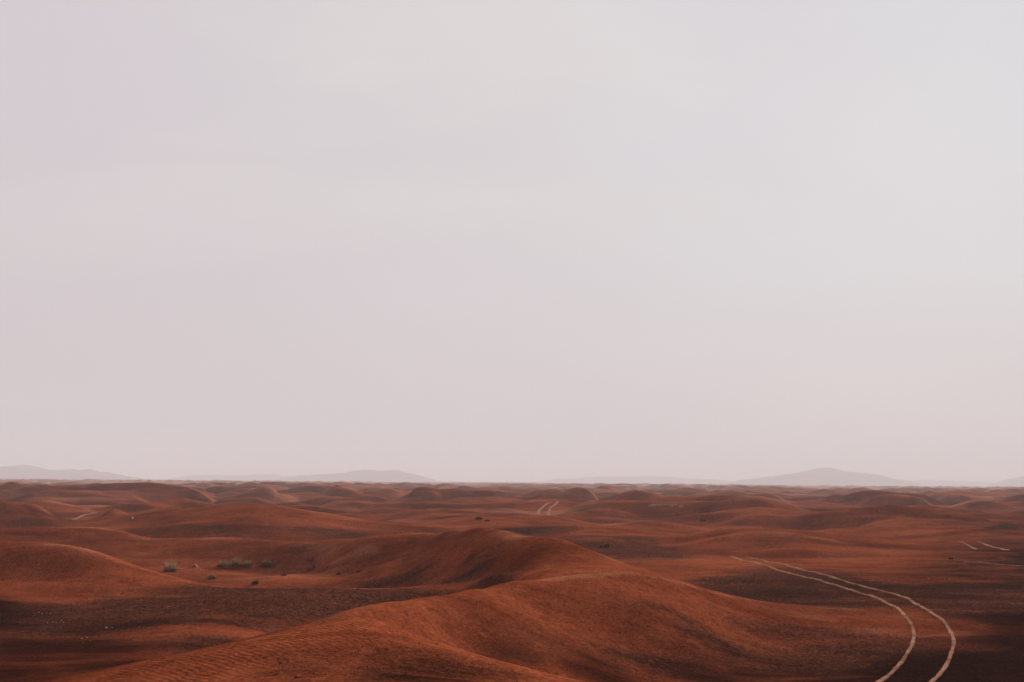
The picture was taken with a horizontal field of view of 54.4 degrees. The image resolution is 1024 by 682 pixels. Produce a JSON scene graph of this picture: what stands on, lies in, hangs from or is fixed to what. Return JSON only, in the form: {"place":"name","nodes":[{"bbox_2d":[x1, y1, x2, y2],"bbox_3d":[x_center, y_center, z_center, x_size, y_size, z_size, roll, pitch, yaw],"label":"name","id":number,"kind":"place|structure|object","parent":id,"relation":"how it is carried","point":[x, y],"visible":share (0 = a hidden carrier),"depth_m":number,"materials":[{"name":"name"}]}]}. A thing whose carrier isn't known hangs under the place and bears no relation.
{"place":"outdoors","nodes":[
{"label":"outdoors","id":0,"kind":"place"},
{"bbox_2d":[0,465,141,478],"bbox_3d":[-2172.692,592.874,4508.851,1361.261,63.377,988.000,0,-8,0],"label":"hill","id":1,"kind":"structure","parent":0,"point":[23,471],"depth_m":4264.25,"materials":[{"name":"grey"}]},
{"bbox_2d":[171,474,292,479],"bbox_3d":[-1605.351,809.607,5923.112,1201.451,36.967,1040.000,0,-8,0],"label":"hill","id":2,"kind":"structure","parent":0,"point":[247,477],"depth_m":5655.97,"materials":[{"name":"grey"}]},
{"bbox_2d":[280,469,435,481],"bbox_3d":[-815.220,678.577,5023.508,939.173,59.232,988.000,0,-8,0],"label":"hill","id":3,"kind":"structure","parent":0,"point":[373,475],"depth_m":4769.65,"materials":[{"name":"grey"}]},
{"bbox_2d":[0,478,1023,681],"bbox_3d":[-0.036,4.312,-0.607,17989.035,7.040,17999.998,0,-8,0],"label":"ground","id":4,"kind":"structure","parent":0,"point":[557,603],"depth_m":55.95,"materials":[{"name":"brown sand"}]},
{"bbox_2d":[72,512,96,519],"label":"tyre tracks","id":5,"kind":"object","parent":4,"relation":"on","point":[83,515],"visible":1,"depth_m":157.24},
{"bbox_2d":[162,560,177,571],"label":"grass clump","id":6,"kind":"object","parent":4,"relation":"on","point":[172,567],"visible":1,"depth_m":76.61,"materials":[{"name":"plant"}]},
{"bbox_2d":[206,572,215,579],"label":"grass clump","id":7,"kind":"object","parent":4,"relation":"on","point":[210,576],"visible":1,"depth_m":71.74,"materials":[{"name":"plant"}]},
{"bbox_2d":[217,558,232,567],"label":"grass clump","id":8,"kind":"object","parent":4,"relation":"on","point":[225,564],"visible":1,"depth_m":80.58,"materials":[{"name":"plant"}]},
{"bbox_2d":[230,557,242,566],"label":"grass clump","id":9,"kind":"object","parent":4,"relation":"on","point":[236,563],"visible":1,"depth_m":80.94,"materials":[{"name":"plant"}]},
{"bbox_2d":[242,559,252,566],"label":"grass clump","id":10,"kind":"object","parent":4,"relation":"on","point":[247,563],"visible":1,"depth_m":81.04,"materials":[{"name":"plant"}]},
{"bbox_2d":[261,559,271,564],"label":"grass clump","id":11,"kind":"object","parent":4,"relation":"on","point":[265,562],"visible":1,"depth_m":81.34,"materials":[{"name":"plant"}]},
{"bbox_2d":[536,499,558,515],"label":"tyre tracks","id":12,"kind":"object","parent":4,"relation":"on","point":[542,507],"visible":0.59,"depth_m":194.33},
{"bbox_2d":[649,503,682,506],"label":"tyre tracks","id":13,"kind":"object","parent":4,"relation":"on","point":[671,505],"visible":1,"depth_m":184.72},
{"bbox_2d":[730,556,955,681],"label":"tyre tracks","id":14,"kind":"object","parent":4,"relation":"on","point":[904,657],"visible":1,"depth_m":48.27},
{"bbox_2d":[959,540,1023,566],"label":"tyre tracks","id":15,"kind":"object","parent":4,"relation":"on","point":[989,546],"visible":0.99,"depth_m":98.75},
{"bbox_2d":[988,476,1023,486],"bbox_3d":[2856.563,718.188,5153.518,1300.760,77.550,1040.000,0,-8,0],"label":"hill","id":16,"kind":"structure","parent":4,"relation":"on","point":[1017,481],"depth_m":4880.86,"materials":[{"name":"grey"}]},
{"bbox_2d":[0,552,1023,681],"bbox_3d":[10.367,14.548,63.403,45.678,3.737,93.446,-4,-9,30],"label":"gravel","id":17,"kind":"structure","parent":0,"point":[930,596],"depth_m":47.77,"materials":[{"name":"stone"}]},
{"bbox_2d":[0,0,1023,481],"label":"sky","id":18,"kind":"structure","parent":0,"point":[438,240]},
{"bbox_2d":[537,476,733,483],"bbox_3d":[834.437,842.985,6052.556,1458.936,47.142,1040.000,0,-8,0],"label":"hill","id":19,"kind":"structure","parent":0,"point":[642,479],"depth_m":5781.77,"materials":[{"name":"grey"}]},
{"bbox_2d":[724,468,922,485],"bbox_3d":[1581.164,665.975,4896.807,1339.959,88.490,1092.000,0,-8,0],"label":"hill","id":20,"kind":"structure","parent":0,"point":[824,476],"depth_m":4604.34,"materials":[{"name":"grey"}]},
{"bbox_2d":[911,480,996,485],"bbox_3d":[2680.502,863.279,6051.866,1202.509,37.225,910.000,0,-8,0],"label":"hill","id":21,"kind":"structure","parent":0,"point":[946,483],"depth_m":5820.07,"materials":[{"name":"grey"}]}
]}

